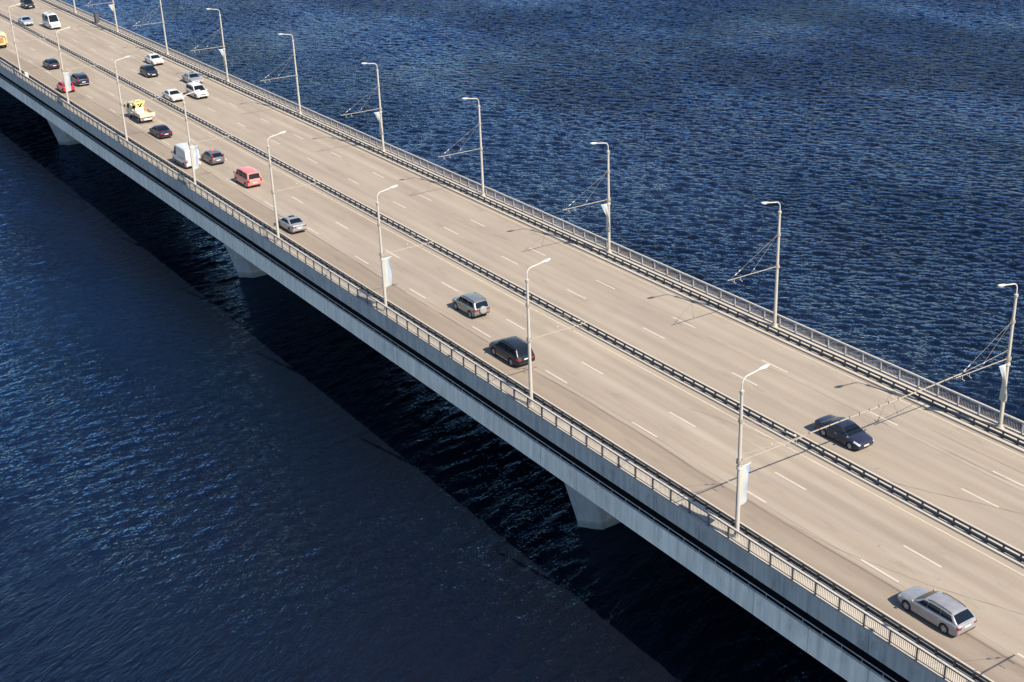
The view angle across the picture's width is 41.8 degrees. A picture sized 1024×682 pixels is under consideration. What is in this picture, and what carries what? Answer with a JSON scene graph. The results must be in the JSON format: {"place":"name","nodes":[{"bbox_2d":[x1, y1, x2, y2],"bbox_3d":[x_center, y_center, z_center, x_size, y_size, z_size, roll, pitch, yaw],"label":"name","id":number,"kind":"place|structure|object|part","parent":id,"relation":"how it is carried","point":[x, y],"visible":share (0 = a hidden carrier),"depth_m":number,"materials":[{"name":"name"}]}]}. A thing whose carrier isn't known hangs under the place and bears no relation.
{"place":"outdoors","nodes":[
{"label":"outdoors","id":0,"kind":"place"},
{"bbox_2d":[0,0,1023,681],"bbox_3d":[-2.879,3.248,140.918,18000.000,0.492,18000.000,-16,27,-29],"label":"river","id":1,"kind":"structure","parent":0,"point":[214,466],"depth_m":154.81,"materials":[{"name":"liquid"}]},
{"bbox_2d":[0,66,940,681],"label":"road bridge","id":2,"kind":"structure","parent":1,"relation":"in","point":[602,494],"depth_m":107.84,"materials":[{"name":"concrete"}]},
{"bbox_2d":[0,57,993,681],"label":"walkway","id":3,"kind":"structure","parent":2,"relation":"on","point":[898,641],"depth_m":96.33,"materials":[{"name":"concrete"}]},
{"bbox_2d":[8,3,48,71],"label":"street lamp","id":4,"kind":"object","parent":3,"relation":"on","point":[11,24],"visible":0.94,"depth_m":229.09,"materials":[{"name":"metal"}]},
{"bbox_2d":[56,27,99,106],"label":"street lamp","id":5,"kind":"object","parent":3,"relation":"on","point":[59,51],"visible":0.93,"depth_m":206.58,"materials":[{"name":"metal"}]},
{"bbox_2d":[62,72,71,91],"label":"banner","id":6,"kind":"object","parent":5,"relation":"attached to","point":[67,79],"visible":1,"depth_m":207.37,"materials":[{"name":"fabric"}]},
{"bbox_2d":[114,56,160,144],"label":"street lamp","id":7,"kind":"object","parent":3,"relation":"on","point":[121,104],"visible":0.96,"depth_m":184.48,"materials":[{"name":"metal"}]},
{"bbox_2d":[183,89,233,188],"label":"street lamp","id":8,"kind":"object","parent":3,"relation":"on","point":[191,156],"visible":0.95,"depth_m":163.82,"materials":[{"name":"metal"}]},
{"bbox_2d":[189,145,198,169],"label":"banner","id":9,"kind":"object","parent":8,"relation":"attached to","point":[195,157],"visible":1,"depth_m":164.75,"materials":[{"name":"fabric"}]},
{"bbox_2d":[267,131,321,241],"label":"street lamp","id":10,"kind":"object","parent":3,"relation":"on","point":[273,191],"visible":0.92,"depth_m":144.25,"materials":[{"name":"metal"}]},
{"bbox_2d":[376,185,434,312],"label":"street lamp","id":11,"kind":"object","parent":3,"relation":"on","point":[381,253],"visible":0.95,"depth_m":124.79,"materials":[{"name":"metal"}]},
{"bbox_2d":[380,256,391,288],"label":"banner","id":12,"kind":"object","parent":11,"relation":"attached to","point":[388,277],"visible":1,"depth_m":125.79,"materials":[{"name":"fabric"}]},
{"bbox_2d":[0,59,974,681],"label":"railing","id":13,"kind":"object","parent":3,"relation":"on","point":[560,421],"visible":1,"depth_m":104.41,"materials":[{"name":"metal"}]},
{"bbox_2d":[0,56,990,681],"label":"guard rail","id":14,"kind":"object","parent":3,"relation":"on","point":[916,638],"visible":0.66,"depth_m":100.00,"materials":[{"name":"metal"}]},
{"bbox_2d":[525,258,587,406],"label":"street lamp","id":15,"kind":"object","parent":3,"relation":"on","point":[529,341],"visible":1,"depth_m":105.57,"materials":[{"name":"metal"}]},
{"bbox_2d":[732,364,804,539],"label":"street lamp","id":16,"kind":"object","parent":3,"relation":"on","point":[739,461],"visible":0.92,"depth_m":86.50,"materials":[{"name":"metal"}]},
{"bbox_2d":[736,462,750,506],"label":"banner","id":17,"kind":"object","parent":16,"relation":"attached to","point":[744,469],"visible":1,"depth_m":87.20,"materials":[{"name":"fabric"}]},
{"bbox_2d":[0,0,1023,681],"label":"road","id":18,"kind":"structure","parent":2,"relation":"on","point":[872,546],"depth_m":113.70,"materials":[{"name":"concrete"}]},
{"bbox_2d":[0,30,7,46],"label":"orange truck","id":19,"kind":"object","parent":18,"relation":"on","point":[3,40],"visible":1,"depth_m":254.74,"materials":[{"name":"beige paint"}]},
{"bbox_2d":[17,16,33,25],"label":"sedan","id":20,"kind":"object","parent":18,"relation":"on","point":[24,20],"visible":0.99,"depth_m":277.12,"materials":[{"name":"silver metal"}]},
{"bbox_2d":[20,0,34,8],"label":"off road car","id":21,"kind":"object","parent":18,"relation":"on","point":[26,4],"visible":0.99,"depth_m":296.65,"materials":[{"name":"black paint"}]},
{"bbox_2d":[42,58,59,69],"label":"hatchback","id":22,"kind":"object","parent":18,"relation":"on","point":[51,63],"visible":1,"depth_m":235.62,"materials":[{"name":"blue paint"}]},
{"bbox_2d":[42,12,60,29],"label":"minibus","id":23,"kind":"object","parent":18,"relation":"on","point":[50,20],"visible":1,"depth_m":272.36,"materials":[{"name":"white paint"}]},
{"bbox_2d":[56,81,74,92],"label":"hatchback","id":24,"kind":"object","parent":18,"relation":"on","point":[60,85],"visible":0.61,"depth_m":218.43,"materials":[{"name":"red paint"}]},
{"bbox_2d":[70,72,88,86],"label":"estate car","id":25,"kind":"object","parent":18,"relation":"on","point":[79,78],"visible":0.94,"depth_m":222.34,"materials":[{"name":"blue paint"}]},
{"bbox_2d":[124,99,155,122],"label":"tow truck","id":26,"kind":"object","parent":18,"relation":"on","point":[138,110],"visible":0.98,"depth_m":199.26,"materials":[{"name":"beige paint"}]},
{"bbox_2d":[139,64,158,77],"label":"hatchback","id":27,"kind":"object","parent":18,"relation":"on","point":[148,70],"visible":1,"depth_m":227.15,"materials":[{"name":"blue paint"}]},
{"bbox_2d":[144,53,163,65],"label":"sedan","id":28,"kind":"object","parent":18,"relation":"on","point":[153,59],"visible":0.99,"depth_m":236.12,"materials":[{"name":"white paint"}]},
{"bbox_2d":[149,124,172,137],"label":"sedan","id":29,"kind":"object","parent":18,"relation":"on","point":[161,131],"visible":1,"depth_m":189.47,"materials":[{"name":"paint"}]},
{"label":"rear window","id":30,"kind":"part","parent":29,"relation":"part of","materials":[{"name":"black glass"}]},
{"bbox_2d":[162,89,182,101],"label":"sedan","id":31,"kind":"object","parent":18,"relation":"on","point":[171,95],"visible":1,"depth_m":209.98,"materials":[{"name":"white paint"}]},
{"bbox_2d":[171,142,200,167],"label":"panel van","id":32,"kind":"object","parent":18,"relation":"on","point":[181,154],"visible":0.81,"depth_m":175.03,"materials":[{"name":"white paint"}]},
{"bbox_2d":[181,72,202,83],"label":"sedan","id":33,"kind":"object","parent":18,"relation":"on","point":[188,77],"visible":0.88,"depth_m":220.82,"materials":[{"name":"silver metal"}]},
{"bbox_2d":[185,82,208,98],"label":"minivan","id":34,"kind":"object","parent":18,"relation":"on","point":[194,86],"visible":0.93,"depth_m":211.33,"materials":[{"name":"white paint"}]},
{"bbox_2d":[201,149,224,164],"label":"hatchback","id":35,"kind":"object","parent":18,"relation":"on","point":[214,156],"visible":1,"depth_m":175.83,"materials":[{"name":"grey paint"}]},
{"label":"rear window","id":36,"kind":"part","parent":35,"relation":"part of","materials":[{"name":"black glass"}]},
{"bbox_2d":[233,166,261,187],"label":"van","id":37,"kind":"object","parent":18,"relation":"on","point":[247,176],"visible":1,"depth_m":165.87,"materials":[{"name":"red paint"}]},
{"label":"rear window","id":38,"kind":"part","parent":37,"relation":"part of","materials":[{"name":"black glass"}]},
{"bbox_2d":[278,215,306,232],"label":"sedan","id":39,"kind":"object","parent":18,"relation":"on","point":[292,223],"visible":0.97,"depth_m":149.51,"materials":[{"name":"silver metal"}]},
{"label":"rear window","id":40,"kind":"part","parent":39,"relation":"part of","materials":[{"name":"black glass"}]},
{"bbox_2d":[452,292,489,317],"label":"off road car","id":41,"kind":"object","parent":18,"relation":"on","point":[471,304],"visible":1,"depth_m":125.02,"materials":[{"name":"grey paint"}]},
{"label":"rear window","id":42,"kind":"part","parent":41,"relation":"part of","materials":[{"name":"black glass"}]},
{"bbox_2d":[489,336,534,365],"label":"off road car","id":43,"kind":"object","parent":18,"relation":"on","point":[513,350],"visible":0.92,"depth_m":114.97,"materials":[{"name":"black paint"}]},
{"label":"side window","id":44,"kind":"part","parent":43,"relation":"part of","materials":[{"name":"black glass"}]},
{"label":"side window","id":45,"kind":"part","parent":43,"relation":"part of","materials":[{"name":"black glass"}]},
{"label":"rear window","id":46,"kind":"part","parent":43,"relation":"part of","materials":[{"name":"black glass"}]},
{"bbox_2d":[814,415,873,449],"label":"sedan","id":47,"kind":"object","parent":18,"relation":"on","point":[850,434],"visible":0.93,"depth_m":99.86,"materials":[{"name":"blue metal"}]},
{"bbox_2d":[898,586,976,635],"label":"station wagon","id":48,"kind":"object","parent":18,"relation":"on","point":[945,613],"visible":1,"depth_m":78.93,"materials":[{"name":"silver metal"}]},
{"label":"side window","id":49,"kind":"part","parent":48,"relation":"part of","materials":[{"name":"black glass"}]},
{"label":"side window","id":50,"kind":"part","parent":48,"relation":"part of","materials":[{"name":"black glass"}]},
{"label":"side window","id":51,"kind":"part","parent":48,"relation":"part of","materials":[{"name":"black glass"}]},
{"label":"rear window","id":52,"kind":"part","parent":48,"relation":"part of","materials":[{"name":"black glass"}]},
{"bbox_2d":[0,12,1023,568],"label":"median","id":53,"kind":"object","parent":2,"relation":"on","point":[842,468],"visible":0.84,"depth_m":113.93,"materials":[{"name":"metal"}]},
{"bbox_2d":[0,13,1023,561],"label":"guard rail","id":54,"kind":"object","parent":53,"relation":"on","point":[724,399],"visible":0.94,"depth_m":115.22,"materials":[{"name":"metal"}]},
{"bbox_2d":[37,0,1023,452],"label":"walkway","id":55,"kind":"structure","parent":2,"relation":"on","point":[853,372],"depth_m":132.56,"materials":[{"name":"concrete"}]},
{"bbox_2d":[93,12,99,23],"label":"cabinet","id":56,"kind":"object","parent":55,"relation":"on","point":[96,17],"visible":0.99,"depth_m":275.45,"materials":[{"name":"metal"}]},
{"bbox_2d":[85,0,118,31],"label":"street lamp","id":57,"kind":"object","parent":55,"relation":"on","point":[117,30],"visible":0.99,"depth_m":265.14,"materials":[{"name":"metal"}]},
{"bbox_2d":[109,4,114,19],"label":"banner","id":58,"kind":"object","parent":57,"relation":"attached to","point":[111,7],"visible":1,"depth_m":264.53,"materials":[{"name":"fabric"}]},
{"bbox_2d":[135,0,168,53],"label":"street lamp","id":59,"kind":"object","parent":55,"relation":"on","point":[163,22],"visible":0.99,"depth_m":241.60,"materials":[{"name":"metal"}]},
{"bbox_2d":[192,8,229,81],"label":"street lamp","id":60,"kind":"object","parent":55,"relation":"on","point":[223,46],"visible":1,"depth_m":218.50,"materials":[{"name":"metal"}]},
{"bbox_2d":[218,49,226,67],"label":"banner","id":61,"kind":"object","parent":60,"relation":"attached to","point":[221,51],"visible":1,"depth_m":219.48,"materials":[{"name":"fabric"}]},
{"bbox_2d":[261,34,302,113],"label":"street lamp","id":62,"kind":"object","parent":55,"relation":"on","point":[296,75],"visible":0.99,"depth_m":196.63,"materials":[{"name":"metal"}]},
{"bbox_2d":[341,63,385,151],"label":"street lamp","id":63,"kind":"object","parent":55,"relation":"on","point":[380,109],"visible":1,"depth_m":175.81,"materials":[{"name":"metal"}]},
{"bbox_2d":[375,111,382,134],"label":"banner","id":64,"kind":"object","parent":63,"relation":"attached to","point":[377,114],"visible":1,"depth_m":176.92,"materials":[{"name":"fabric"}]},
{"bbox_2d":[440,98,485,195],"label":"street lamp","id":65,"kind":"object","parent":55,"relation":"on","point":[481,160],"visible":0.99,"depth_m":156.48,"materials":[{"name":"metal"}]},
{"bbox_2d":[41,0,1023,446],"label":"guard rail","id":66,"kind":"object","parent":55,"relation":"on","point":[727,310],"visible":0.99,"depth_m":133.10,"materials":[{"name":"metal"}]},
{"bbox_2d":[52,0,1023,433],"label":"railing","id":67,"kind":"object","parent":55,"relation":"on","point":[716,292],"visible":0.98,"depth_m":140.87,"materials":[{"name":"metal"}]},
{"bbox_2d":[564,142,611,252],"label":"street lamp","id":68,"kind":"object","parent":55,"relation":"on","point":[608,199],"visible":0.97,"depth_m":136.69,"materials":[{"name":"metal"}]},
{"bbox_2d":[601,203,610,231],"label":"banner","id":69,"kind":"object","parent":68,"relation":"attached to","point":[605,207],"visible":1,"depth_m":137.96,"materials":[{"name":"fabric"}]},
{"bbox_2d":[727,202,781,327],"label":"street lamp","id":70,"kind":"object","parent":55,"relation":"on","point":[777,267],"visible":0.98,"depth_m":117.78,"materials":[{"name":"metal"}]},
{"bbox_2d":[956,283,1018,428],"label":"street lamp","id":71,"kind":"object","parent":55,"relation":"on","point":[1008,358],"visible":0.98,"depth_m":98.32,"materials":[{"name":"metal"}]},
{"bbox_2d":[742,350,1007,454],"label":"overhead cable","id":72,"kind":"object","parent":71,"relation":"attached to","point":[888,402],"visible":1,"depth_m":92.52,"materials":[{"name":"metal"}]},
{"bbox_2d":[999,362,1010,402],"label":"banner","id":73,"kind":"object","parent":71,"relation":"attached to","point":[1003,394],"visible":1,"depth_m":99.71,"materials":[{"name":"fabric"}]}
]}

